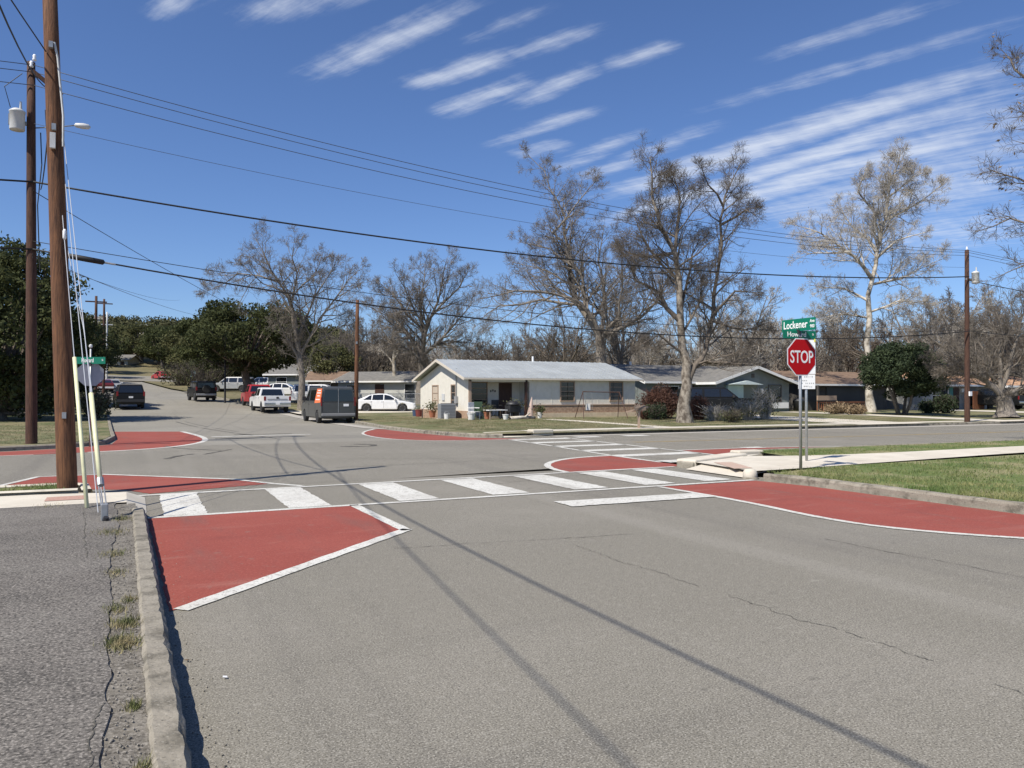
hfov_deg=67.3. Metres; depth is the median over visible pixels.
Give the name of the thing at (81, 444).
guy wire
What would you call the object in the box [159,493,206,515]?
crosswalk bar
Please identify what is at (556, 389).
house
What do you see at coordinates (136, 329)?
live oak
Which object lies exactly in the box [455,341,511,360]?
bare tree
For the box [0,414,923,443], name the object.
grass
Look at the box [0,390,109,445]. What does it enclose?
lawn
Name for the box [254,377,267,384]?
suv
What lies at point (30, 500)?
concrete walk
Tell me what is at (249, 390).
pickup truck
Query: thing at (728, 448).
painted line
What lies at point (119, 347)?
live oak
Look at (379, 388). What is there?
door
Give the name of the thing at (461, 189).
power line
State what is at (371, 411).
driveway
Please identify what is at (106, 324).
utility pole
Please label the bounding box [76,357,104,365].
street name sign
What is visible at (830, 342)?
bare tree
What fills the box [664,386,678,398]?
window
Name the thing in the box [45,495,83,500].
tactile strip
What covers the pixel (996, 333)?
cable
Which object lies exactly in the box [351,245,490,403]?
bare tree
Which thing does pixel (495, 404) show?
garden chair
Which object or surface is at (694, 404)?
hedge
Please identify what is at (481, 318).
cable
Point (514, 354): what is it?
bare tree
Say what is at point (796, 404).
trash can
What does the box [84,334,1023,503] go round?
ground
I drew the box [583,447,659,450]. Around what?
crosswalk bar
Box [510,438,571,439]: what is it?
crosswalk bar
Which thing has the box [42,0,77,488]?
utility pole
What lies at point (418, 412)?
bucket
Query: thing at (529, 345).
bare tree
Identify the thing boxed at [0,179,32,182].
cable
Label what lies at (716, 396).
suv
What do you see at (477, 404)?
garden chair
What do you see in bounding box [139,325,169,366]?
live oak
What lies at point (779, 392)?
window
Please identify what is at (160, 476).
painted line
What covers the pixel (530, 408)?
folded parasol
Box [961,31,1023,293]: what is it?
bare tree
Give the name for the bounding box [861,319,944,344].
bare tree
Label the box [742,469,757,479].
kerb stub
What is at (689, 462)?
kerb block
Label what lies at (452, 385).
window
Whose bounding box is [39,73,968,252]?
power line
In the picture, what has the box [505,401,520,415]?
barbecue
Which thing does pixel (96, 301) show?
utility pole
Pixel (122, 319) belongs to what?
hillside woodland
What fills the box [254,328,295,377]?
live oak
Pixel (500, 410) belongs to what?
garden table
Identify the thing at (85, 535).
pavement crack
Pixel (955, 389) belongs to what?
door
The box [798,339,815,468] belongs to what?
notice sign
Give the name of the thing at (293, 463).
cross street
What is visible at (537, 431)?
kerb block
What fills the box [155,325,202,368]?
live oak
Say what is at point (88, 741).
pavement crack
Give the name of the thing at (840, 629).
road crack
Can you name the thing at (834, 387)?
house
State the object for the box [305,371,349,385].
house
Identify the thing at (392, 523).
painted line
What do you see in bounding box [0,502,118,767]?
pavement
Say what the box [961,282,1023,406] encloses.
bare tree
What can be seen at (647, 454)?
crosswalk bar
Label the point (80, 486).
kerb
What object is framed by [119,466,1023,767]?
street
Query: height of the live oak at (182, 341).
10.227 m
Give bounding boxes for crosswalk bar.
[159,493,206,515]
[265,487,329,507]
[359,482,436,500]
[443,478,528,494]
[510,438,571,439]
[515,474,605,488]
[532,440,592,442]
[556,444,624,446]
[580,471,672,484]
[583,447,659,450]
[615,452,695,456]
[635,468,729,480]
[656,460,676,461]
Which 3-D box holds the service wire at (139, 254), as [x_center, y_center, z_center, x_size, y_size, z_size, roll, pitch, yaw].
[-19.317,-5.581,55.007,0.024,0.719,62.782,0,-1,-8]
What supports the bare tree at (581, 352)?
on the lawn at (973, 414)
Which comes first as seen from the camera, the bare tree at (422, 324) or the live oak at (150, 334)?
the bare tree at (422, 324)
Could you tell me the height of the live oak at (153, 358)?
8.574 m
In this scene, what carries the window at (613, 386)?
in the house at (556, 389)
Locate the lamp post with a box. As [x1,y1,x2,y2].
[224,345,225,402]
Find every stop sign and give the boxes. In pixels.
[77,344,103,446]
[787,331,815,469]
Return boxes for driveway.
[288,410,411,413]
[754,415,911,424]
[796,412,1023,420]
[910,409,1023,412]
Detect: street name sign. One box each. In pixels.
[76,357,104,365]
[782,317,815,333]
[783,330,815,338]
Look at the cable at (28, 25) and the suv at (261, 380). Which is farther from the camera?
the suv at (261, 380)
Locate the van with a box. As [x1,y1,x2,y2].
[301,386,355,422]
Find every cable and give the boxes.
[0,5,44,86]
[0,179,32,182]
[0,247,32,249]
[11,0,45,51]
[33,181,968,277]
[33,241,956,331]
[33,248,969,338]
[40,140,46,189]
[969,280,1023,291]
[969,330,1023,336]
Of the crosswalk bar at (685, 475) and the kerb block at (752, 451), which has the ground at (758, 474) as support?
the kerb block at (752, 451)
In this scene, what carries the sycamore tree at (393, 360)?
on the lawn at (973, 414)
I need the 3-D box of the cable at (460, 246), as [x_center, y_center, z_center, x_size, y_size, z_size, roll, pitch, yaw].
[5.438,-5.687,33.651,45.091,1.074,0.060,0,-1,-26]
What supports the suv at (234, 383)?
on the driveway
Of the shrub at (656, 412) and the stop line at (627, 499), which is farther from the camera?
the shrub at (656, 412)
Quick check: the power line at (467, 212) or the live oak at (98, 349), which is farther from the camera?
the live oak at (98, 349)
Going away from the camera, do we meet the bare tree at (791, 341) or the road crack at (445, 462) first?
the road crack at (445, 462)
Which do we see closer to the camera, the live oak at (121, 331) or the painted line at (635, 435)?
the painted line at (635, 435)
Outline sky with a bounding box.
[0,0,1023,361]
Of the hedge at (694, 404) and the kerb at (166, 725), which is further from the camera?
the hedge at (694, 404)
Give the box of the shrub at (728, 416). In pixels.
[717,406,745,422]
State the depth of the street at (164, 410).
44.83 m
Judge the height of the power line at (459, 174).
2.481 m
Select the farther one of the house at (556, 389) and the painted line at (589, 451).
the house at (556, 389)
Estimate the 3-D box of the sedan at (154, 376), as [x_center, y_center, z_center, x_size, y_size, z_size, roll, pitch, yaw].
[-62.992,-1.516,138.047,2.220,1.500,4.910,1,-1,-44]
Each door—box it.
[375,384,383,393]
[499,383,511,415]
[953,387,958,408]
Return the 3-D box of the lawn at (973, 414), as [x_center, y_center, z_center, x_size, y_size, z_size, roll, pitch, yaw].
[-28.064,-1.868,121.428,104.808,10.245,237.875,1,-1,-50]
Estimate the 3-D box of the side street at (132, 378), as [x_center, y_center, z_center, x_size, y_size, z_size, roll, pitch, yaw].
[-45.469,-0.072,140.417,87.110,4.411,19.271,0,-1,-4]
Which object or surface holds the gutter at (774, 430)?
on the cross street at (293, 463)
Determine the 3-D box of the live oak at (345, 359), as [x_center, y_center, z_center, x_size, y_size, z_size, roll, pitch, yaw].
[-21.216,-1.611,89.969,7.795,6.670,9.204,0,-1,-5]
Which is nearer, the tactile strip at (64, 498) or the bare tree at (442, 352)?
the tactile strip at (64, 498)
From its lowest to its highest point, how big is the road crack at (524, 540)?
0.001 m
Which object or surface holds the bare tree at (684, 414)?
on the lawn at (973, 414)
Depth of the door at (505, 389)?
46.01 m
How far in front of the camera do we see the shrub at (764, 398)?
45.80 m
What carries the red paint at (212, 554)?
on the street at (489, 638)
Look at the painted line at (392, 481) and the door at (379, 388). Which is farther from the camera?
the door at (379, 388)
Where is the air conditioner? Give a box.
[437,403,455,418]
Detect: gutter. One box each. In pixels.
[276,412,390,429]
[550,423,1023,436]
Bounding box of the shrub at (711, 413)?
[696,402,734,420]
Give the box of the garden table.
[483,409,507,418]
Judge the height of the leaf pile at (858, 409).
1.019 m
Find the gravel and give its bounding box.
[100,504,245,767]
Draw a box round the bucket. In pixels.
[415,407,421,416]
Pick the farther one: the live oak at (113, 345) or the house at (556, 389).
the live oak at (113, 345)
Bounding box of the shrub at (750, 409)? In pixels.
[731,398,766,419]
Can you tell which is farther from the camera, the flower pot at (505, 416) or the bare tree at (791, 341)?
the bare tree at (791, 341)
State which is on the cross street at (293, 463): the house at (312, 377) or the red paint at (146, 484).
the red paint at (146, 484)
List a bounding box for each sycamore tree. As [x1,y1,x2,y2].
[367,312,421,375]
[779,135,953,411]
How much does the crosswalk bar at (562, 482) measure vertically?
0.001 m
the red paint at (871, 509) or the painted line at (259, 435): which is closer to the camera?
the red paint at (871, 509)
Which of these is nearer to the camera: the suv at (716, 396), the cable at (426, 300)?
the cable at (426, 300)
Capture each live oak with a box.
[0,230,107,420]
[21,309,120,393]
[98,322,134,350]
[98,325,123,366]
[101,326,131,357]
[109,323,138,354]
[114,324,139,354]
[119,321,157,361]
[131,326,175,367]
[134,335,160,364]
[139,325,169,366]
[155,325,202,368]
[170,297,319,392]
[171,324,255,370]
[189,332,258,380]
[207,330,278,376]
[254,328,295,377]
[297,342,362,373]
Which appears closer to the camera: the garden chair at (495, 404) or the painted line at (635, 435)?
the painted line at (635, 435)
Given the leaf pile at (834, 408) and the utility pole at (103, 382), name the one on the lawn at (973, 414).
the leaf pile at (834, 408)
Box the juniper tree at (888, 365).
[857,340,950,414]
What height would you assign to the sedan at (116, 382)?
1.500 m
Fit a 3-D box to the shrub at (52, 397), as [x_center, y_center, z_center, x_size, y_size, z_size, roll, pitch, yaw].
[-33.689,1.174,54.843,3.671,1.449,2.368,0,-1,-27]
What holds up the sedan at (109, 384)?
on the street at (164, 410)
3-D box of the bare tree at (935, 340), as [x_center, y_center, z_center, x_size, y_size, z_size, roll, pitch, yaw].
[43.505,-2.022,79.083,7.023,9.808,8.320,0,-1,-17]
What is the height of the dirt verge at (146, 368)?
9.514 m
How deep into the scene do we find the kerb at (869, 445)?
22.79 m
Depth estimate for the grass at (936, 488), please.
14.44 m
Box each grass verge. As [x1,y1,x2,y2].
[0,486,56,490]
[762,440,1023,455]
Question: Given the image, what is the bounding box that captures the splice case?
[68,253,115,264]
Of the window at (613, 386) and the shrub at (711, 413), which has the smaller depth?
the shrub at (711, 413)
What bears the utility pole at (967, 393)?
on the lawn at (973, 414)
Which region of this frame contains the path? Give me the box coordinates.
[697,446,1023,470]
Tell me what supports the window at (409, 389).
in the house at (399, 383)
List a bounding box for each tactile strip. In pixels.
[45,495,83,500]
[715,462,750,468]
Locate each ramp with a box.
[91,492,146,512]
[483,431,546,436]
[688,462,769,476]
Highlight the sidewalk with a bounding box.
[522,419,1023,430]
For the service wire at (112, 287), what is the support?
attached to the utility pole at (17, 122)
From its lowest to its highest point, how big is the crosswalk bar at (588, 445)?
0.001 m
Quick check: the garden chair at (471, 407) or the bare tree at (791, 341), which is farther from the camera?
the bare tree at (791, 341)
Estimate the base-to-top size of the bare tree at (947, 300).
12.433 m
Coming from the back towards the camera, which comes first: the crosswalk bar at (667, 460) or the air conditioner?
the air conditioner
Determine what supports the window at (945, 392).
in the house at (953, 390)
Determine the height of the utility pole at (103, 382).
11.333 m
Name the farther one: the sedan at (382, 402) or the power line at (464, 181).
the sedan at (382, 402)
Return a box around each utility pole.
[4,54,90,443]
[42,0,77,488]
[85,296,106,393]
[98,299,112,392]
[101,312,112,378]
[354,300,358,419]
[964,247,979,421]
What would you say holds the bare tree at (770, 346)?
on the lawn at (973, 414)
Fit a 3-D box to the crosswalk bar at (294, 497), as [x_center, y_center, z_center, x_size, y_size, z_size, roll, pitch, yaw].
[-3.501,1.819,12.424,0.665,0.001,2.480,0,-1,-27]
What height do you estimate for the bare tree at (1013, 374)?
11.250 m
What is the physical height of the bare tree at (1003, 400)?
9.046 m
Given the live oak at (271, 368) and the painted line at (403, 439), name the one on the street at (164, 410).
the painted line at (403, 439)
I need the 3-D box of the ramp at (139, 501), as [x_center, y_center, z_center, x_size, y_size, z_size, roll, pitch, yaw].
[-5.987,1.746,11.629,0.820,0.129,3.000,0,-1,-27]
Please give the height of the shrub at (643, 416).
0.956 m
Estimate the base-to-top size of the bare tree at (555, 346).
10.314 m
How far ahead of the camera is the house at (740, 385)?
60.03 m
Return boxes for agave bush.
[914,398,938,412]
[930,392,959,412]
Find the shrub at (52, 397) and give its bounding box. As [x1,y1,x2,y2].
[23,392,53,410]
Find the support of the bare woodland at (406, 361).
on the ground at (758, 474)
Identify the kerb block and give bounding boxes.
[527,429,552,435]
[677,453,746,467]
[730,449,763,455]
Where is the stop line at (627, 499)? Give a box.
[554,493,714,505]
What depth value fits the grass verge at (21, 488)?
12.50 m
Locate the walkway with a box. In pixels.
[544,419,668,426]
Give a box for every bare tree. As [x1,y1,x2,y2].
[191,215,376,409]
[332,313,376,371]
[345,317,408,371]
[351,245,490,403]
[425,325,480,359]
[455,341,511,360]
[459,140,684,363]
[499,332,539,360]
[511,304,599,362]
[517,324,572,361]
[559,329,614,363]
[579,271,659,363]
[606,130,779,422]
[611,318,675,364]
[632,328,679,364]
[665,314,742,365]
[691,284,791,369]
[706,316,772,366]
[719,316,775,365]
[740,317,836,376]
[756,319,835,370]
[773,316,849,371]
[816,306,865,371]
[817,294,878,372]
[822,306,938,364]
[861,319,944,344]
[875,289,997,370]
[889,284,1023,417]
[902,318,975,373]
[922,286,1023,374]
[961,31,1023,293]
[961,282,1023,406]
[971,318,1023,407]
[977,321,1022,394]
[997,342,1023,377]
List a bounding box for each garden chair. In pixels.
[468,402,479,419]
[474,402,482,418]
[491,400,502,415]
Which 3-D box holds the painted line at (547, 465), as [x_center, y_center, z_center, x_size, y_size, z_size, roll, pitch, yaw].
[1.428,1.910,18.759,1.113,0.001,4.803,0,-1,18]
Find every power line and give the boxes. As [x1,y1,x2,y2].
[34,65,968,250]
[34,85,968,255]
[34,123,968,267]
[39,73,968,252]
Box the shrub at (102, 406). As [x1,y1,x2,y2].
[74,385,117,418]
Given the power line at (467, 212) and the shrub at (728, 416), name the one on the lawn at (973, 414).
the shrub at (728, 416)
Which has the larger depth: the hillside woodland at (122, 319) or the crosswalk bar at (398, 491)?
the hillside woodland at (122, 319)
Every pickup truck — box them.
[241,384,269,406]
[250,388,290,411]
[970,388,1023,409]
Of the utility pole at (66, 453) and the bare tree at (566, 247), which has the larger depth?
the bare tree at (566, 247)
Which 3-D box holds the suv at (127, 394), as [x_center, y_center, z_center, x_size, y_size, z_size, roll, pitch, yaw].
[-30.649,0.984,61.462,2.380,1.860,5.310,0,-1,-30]
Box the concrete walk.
[0,492,126,507]
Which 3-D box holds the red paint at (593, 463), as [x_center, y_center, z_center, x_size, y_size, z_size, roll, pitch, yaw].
[1.906,1.911,18.608,3.305,0.001,3.355,0,-1,-27]
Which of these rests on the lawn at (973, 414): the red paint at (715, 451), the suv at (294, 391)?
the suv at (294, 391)
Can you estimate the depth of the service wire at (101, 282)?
38.82 m
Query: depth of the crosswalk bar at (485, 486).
13.80 m
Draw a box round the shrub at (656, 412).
[642,401,668,419]
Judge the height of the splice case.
0.295 m
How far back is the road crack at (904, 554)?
8.04 m
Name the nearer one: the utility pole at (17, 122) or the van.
the utility pole at (17, 122)
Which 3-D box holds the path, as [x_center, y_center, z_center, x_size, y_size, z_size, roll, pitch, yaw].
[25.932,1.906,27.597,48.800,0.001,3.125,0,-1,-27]
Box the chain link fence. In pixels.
[297,393,420,407]
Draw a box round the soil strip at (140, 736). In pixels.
[99,503,151,767]
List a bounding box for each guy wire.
[62,215,88,507]
[64,141,108,520]
[65,181,98,511]
[68,250,91,391]
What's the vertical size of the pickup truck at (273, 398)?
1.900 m
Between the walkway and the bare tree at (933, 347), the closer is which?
the walkway
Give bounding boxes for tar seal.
[177,422,270,437]
[341,444,376,446]
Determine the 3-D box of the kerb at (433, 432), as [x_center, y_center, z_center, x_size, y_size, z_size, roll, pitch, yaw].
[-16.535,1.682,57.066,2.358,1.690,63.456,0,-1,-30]
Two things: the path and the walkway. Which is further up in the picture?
the walkway
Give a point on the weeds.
(120, 641)
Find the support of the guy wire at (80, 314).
attached to the utility pole at (66, 453)
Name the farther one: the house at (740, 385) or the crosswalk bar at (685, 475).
the house at (740, 385)
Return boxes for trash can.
[793,398,804,410]
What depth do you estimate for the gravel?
4.18 m
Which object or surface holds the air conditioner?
on the lawn at (973, 414)
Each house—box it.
[113,355,141,364]
[262,364,315,384]
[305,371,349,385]
[331,371,417,402]
[412,356,643,418]
[610,362,797,411]
[773,371,886,410]
[887,373,1023,409]
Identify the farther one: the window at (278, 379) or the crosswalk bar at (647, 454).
the window at (278, 379)
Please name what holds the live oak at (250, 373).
on the lawn at (973, 414)
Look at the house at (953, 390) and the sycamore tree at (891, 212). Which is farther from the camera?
the house at (953, 390)
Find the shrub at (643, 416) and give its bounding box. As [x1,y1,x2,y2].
[632,408,649,419]
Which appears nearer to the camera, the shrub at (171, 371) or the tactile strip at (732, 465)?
the tactile strip at (732, 465)
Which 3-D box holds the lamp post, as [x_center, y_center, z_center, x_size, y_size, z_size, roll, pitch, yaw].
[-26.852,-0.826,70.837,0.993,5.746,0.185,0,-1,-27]
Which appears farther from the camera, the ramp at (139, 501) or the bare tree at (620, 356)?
the bare tree at (620, 356)
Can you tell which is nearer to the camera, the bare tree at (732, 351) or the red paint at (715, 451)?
the red paint at (715, 451)
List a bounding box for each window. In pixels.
[276,377,286,382]
[404,384,415,398]
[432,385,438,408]
[451,384,454,403]
[472,382,487,405]
[560,381,574,400]
[609,382,623,400]
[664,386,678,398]
[768,385,781,401]
[932,388,948,401]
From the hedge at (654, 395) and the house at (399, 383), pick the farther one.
the house at (399, 383)
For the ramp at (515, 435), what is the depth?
30.72 m
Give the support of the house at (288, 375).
on the lawn at (973, 414)
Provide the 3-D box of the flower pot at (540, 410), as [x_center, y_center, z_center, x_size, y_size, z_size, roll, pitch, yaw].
[1.558,1.552,44.641,0.944,0.874,0.972,0,-1,-27]
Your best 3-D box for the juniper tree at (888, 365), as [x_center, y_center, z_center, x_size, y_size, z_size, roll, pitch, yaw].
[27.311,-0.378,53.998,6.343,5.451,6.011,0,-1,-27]
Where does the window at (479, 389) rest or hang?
in the house at (556, 389)
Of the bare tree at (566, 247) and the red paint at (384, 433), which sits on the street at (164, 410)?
the red paint at (384, 433)
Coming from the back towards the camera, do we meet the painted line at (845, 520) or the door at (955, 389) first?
the door at (955, 389)
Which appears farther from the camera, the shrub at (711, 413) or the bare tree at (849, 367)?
the bare tree at (849, 367)
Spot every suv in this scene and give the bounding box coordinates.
[111,384,144,407]
[187,381,216,400]
[216,377,254,391]
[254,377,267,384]
[291,384,329,400]
[675,387,755,409]
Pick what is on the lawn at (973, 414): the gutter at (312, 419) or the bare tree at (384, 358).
the bare tree at (384, 358)
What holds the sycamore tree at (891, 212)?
on the lawn at (973, 414)
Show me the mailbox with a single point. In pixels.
(638, 407)
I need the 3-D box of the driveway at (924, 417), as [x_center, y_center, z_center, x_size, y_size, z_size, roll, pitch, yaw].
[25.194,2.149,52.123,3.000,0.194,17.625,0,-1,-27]
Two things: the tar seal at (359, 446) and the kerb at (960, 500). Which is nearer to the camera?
the kerb at (960, 500)
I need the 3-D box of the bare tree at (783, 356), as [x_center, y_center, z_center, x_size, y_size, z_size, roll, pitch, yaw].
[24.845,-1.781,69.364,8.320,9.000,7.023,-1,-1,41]
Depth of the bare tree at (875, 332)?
75.54 m
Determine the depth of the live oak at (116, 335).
172.56 m
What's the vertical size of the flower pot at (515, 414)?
1.224 m
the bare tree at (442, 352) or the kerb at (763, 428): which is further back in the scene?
the bare tree at (442, 352)
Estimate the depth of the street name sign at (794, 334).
15.58 m
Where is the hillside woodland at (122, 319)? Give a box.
[88,313,365,359]
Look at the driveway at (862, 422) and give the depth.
43.45 m
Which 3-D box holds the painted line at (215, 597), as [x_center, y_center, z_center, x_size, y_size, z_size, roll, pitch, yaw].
[-1.910,1.751,7.660,0.164,0.001,3.763,0,-1,19]
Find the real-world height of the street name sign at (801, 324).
0.310 m
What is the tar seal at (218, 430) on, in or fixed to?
on the street at (164, 410)
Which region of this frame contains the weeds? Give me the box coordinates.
[35,502,156,767]
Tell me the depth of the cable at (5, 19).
14.84 m
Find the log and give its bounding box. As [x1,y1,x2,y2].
[509,412,535,419]
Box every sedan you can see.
[97,379,113,390]
[105,379,122,390]
[151,371,170,378]
[270,383,292,394]
[358,394,415,410]
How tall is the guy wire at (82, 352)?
6.096 m
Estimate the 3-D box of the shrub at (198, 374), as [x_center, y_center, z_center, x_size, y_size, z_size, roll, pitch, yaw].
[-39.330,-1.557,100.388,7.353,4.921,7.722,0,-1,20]
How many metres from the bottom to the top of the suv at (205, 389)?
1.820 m
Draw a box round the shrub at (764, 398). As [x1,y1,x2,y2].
[748,386,780,418]
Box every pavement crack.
[83,512,87,556]
[87,702,105,767]
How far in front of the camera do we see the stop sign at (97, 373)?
24.57 m
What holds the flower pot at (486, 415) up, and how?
on the lawn at (973, 414)
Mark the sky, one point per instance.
(814, 89)
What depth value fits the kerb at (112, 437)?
23.41 m
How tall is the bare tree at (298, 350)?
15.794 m
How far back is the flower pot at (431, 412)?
46.16 m
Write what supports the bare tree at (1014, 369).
on the lawn at (973, 414)
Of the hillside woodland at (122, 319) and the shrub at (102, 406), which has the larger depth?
the hillside woodland at (122, 319)
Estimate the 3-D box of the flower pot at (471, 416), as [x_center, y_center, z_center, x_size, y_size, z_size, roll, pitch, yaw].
[-2.230,1.772,42.098,0.484,0.400,0.472,0,-1,-27]
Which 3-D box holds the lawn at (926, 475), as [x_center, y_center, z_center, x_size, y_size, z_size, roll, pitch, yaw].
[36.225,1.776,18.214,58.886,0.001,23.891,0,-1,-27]
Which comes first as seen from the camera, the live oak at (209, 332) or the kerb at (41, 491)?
the kerb at (41, 491)
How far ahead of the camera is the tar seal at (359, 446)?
24.54 m
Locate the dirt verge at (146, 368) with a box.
[105,361,403,404]
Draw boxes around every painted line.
[1,474,303,485]
[100,431,207,451]
[139,466,673,495]
[148,479,751,517]
[173,529,411,609]
[214,434,304,436]
[350,504,410,529]
[362,429,504,440]
[508,439,659,461]
[544,455,607,471]
[572,438,713,454]
[621,435,650,435]
[660,486,1023,538]
[692,446,816,449]
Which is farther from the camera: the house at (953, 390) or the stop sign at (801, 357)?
the house at (953, 390)
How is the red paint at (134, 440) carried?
on the street at (164, 410)
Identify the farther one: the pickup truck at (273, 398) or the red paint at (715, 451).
the pickup truck at (273, 398)
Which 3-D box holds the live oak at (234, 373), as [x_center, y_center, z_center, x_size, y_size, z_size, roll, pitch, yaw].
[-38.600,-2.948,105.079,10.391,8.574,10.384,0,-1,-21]
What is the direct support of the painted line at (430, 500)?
on the street at (489, 638)
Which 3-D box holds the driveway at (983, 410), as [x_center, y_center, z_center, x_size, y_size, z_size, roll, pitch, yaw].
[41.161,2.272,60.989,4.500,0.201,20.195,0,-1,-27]
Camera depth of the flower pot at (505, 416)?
42.47 m
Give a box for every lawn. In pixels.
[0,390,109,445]
[144,361,1023,433]
[774,454,1023,501]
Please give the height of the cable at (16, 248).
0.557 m
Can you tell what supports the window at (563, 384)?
in the house at (556, 389)
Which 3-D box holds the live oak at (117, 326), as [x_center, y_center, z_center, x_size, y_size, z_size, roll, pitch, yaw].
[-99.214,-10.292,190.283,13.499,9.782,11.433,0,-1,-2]
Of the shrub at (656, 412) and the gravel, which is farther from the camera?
the shrub at (656, 412)
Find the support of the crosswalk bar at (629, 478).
on the street at (489, 638)
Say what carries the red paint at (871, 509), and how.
on the street at (489, 638)
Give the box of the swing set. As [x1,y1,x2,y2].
[575,391,627,418]
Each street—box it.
[0,424,1023,492]
[19,380,531,450]
[105,375,176,381]
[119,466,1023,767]
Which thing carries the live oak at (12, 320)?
on the lawn at (103, 429)
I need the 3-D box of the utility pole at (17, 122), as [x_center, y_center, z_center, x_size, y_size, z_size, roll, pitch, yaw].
[-14.629,-4.046,24.183,2.340,12.484,0.510,1,-1,-37]
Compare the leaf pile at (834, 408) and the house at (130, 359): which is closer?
the leaf pile at (834, 408)
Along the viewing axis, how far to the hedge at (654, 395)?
45.01 m
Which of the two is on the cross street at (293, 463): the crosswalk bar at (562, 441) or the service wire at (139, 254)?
the crosswalk bar at (562, 441)
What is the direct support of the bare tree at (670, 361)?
on the lawn at (973, 414)
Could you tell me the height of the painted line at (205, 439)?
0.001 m
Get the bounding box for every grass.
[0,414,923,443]
[1,439,1023,501]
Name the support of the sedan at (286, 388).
on the driveway
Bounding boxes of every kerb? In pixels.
[0,410,115,450]
[0,483,92,492]
[0,488,78,495]
[132,508,190,767]
[211,397,502,437]
[553,421,1023,434]
[756,439,1023,455]
[763,473,1023,513]
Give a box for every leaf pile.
[819,400,858,413]
[842,403,868,414]
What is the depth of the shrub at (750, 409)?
43.75 m
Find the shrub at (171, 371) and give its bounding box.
[157,357,190,385]
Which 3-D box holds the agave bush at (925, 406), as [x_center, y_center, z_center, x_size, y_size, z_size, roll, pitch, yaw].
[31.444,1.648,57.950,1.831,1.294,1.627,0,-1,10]
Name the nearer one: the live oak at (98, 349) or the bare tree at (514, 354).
the live oak at (98, 349)
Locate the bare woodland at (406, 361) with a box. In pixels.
[319,321,1022,394]
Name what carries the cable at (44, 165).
attached to the utility pole at (66, 453)
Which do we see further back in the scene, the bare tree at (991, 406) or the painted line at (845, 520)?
the bare tree at (991, 406)
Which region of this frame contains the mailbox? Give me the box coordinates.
[626,404,647,427]
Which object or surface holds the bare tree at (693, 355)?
on the lawn at (973, 414)
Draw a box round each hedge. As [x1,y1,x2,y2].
[633,382,678,418]
[690,393,711,419]
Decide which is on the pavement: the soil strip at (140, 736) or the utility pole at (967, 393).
the soil strip at (140, 736)
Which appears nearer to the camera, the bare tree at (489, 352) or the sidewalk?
the sidewalk
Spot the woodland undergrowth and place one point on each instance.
(388, 368)
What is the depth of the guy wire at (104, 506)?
9.93 m
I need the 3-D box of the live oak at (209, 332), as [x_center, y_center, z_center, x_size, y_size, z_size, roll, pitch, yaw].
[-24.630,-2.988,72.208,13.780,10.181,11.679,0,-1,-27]
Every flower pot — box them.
[422,398,438,417]
[467,413,474,419]
[479,403,496,418]
[502,414,508,419]
[506,397,526,415]
[532,403,545,417]
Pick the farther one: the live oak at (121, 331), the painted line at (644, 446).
the live oak at (121, 331)
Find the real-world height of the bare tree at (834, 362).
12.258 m
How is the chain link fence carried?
on the lawn at (973, 414)
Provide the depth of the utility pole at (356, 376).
46.27 m
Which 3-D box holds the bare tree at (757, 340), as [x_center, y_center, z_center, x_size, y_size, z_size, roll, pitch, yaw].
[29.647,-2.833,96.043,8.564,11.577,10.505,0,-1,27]
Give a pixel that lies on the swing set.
(587, 406)
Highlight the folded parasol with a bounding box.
[527,397,532,415]
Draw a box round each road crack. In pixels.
[335,457,558,467]
[409,534,622,547]
[736,597,927,659]
[824,538,1018,576]
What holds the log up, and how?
on the lawn at (973, 414)
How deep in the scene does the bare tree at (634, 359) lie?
83.52 m
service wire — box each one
[32,254,202,316]
[32,257,174,300]
[33,191,262,320]
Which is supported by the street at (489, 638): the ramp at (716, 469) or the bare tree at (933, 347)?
the ramp at (716, 469)
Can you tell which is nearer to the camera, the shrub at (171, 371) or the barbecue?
the barbecue
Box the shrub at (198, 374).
[167,357,236,387]
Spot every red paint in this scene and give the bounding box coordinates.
[0,432,202,455]
[9,475,264,493]
[148,506,398,610]
[364,429,508,439]
[551,456,676,471]
[665,481,1023,536]
[683,447,803,453]
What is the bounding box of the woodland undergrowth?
[319,339,1023,394]
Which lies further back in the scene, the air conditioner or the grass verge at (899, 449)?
the air conditioner
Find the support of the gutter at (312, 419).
on the street at (164, 410)
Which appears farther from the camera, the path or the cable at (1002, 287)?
the cable at (1002, 287)

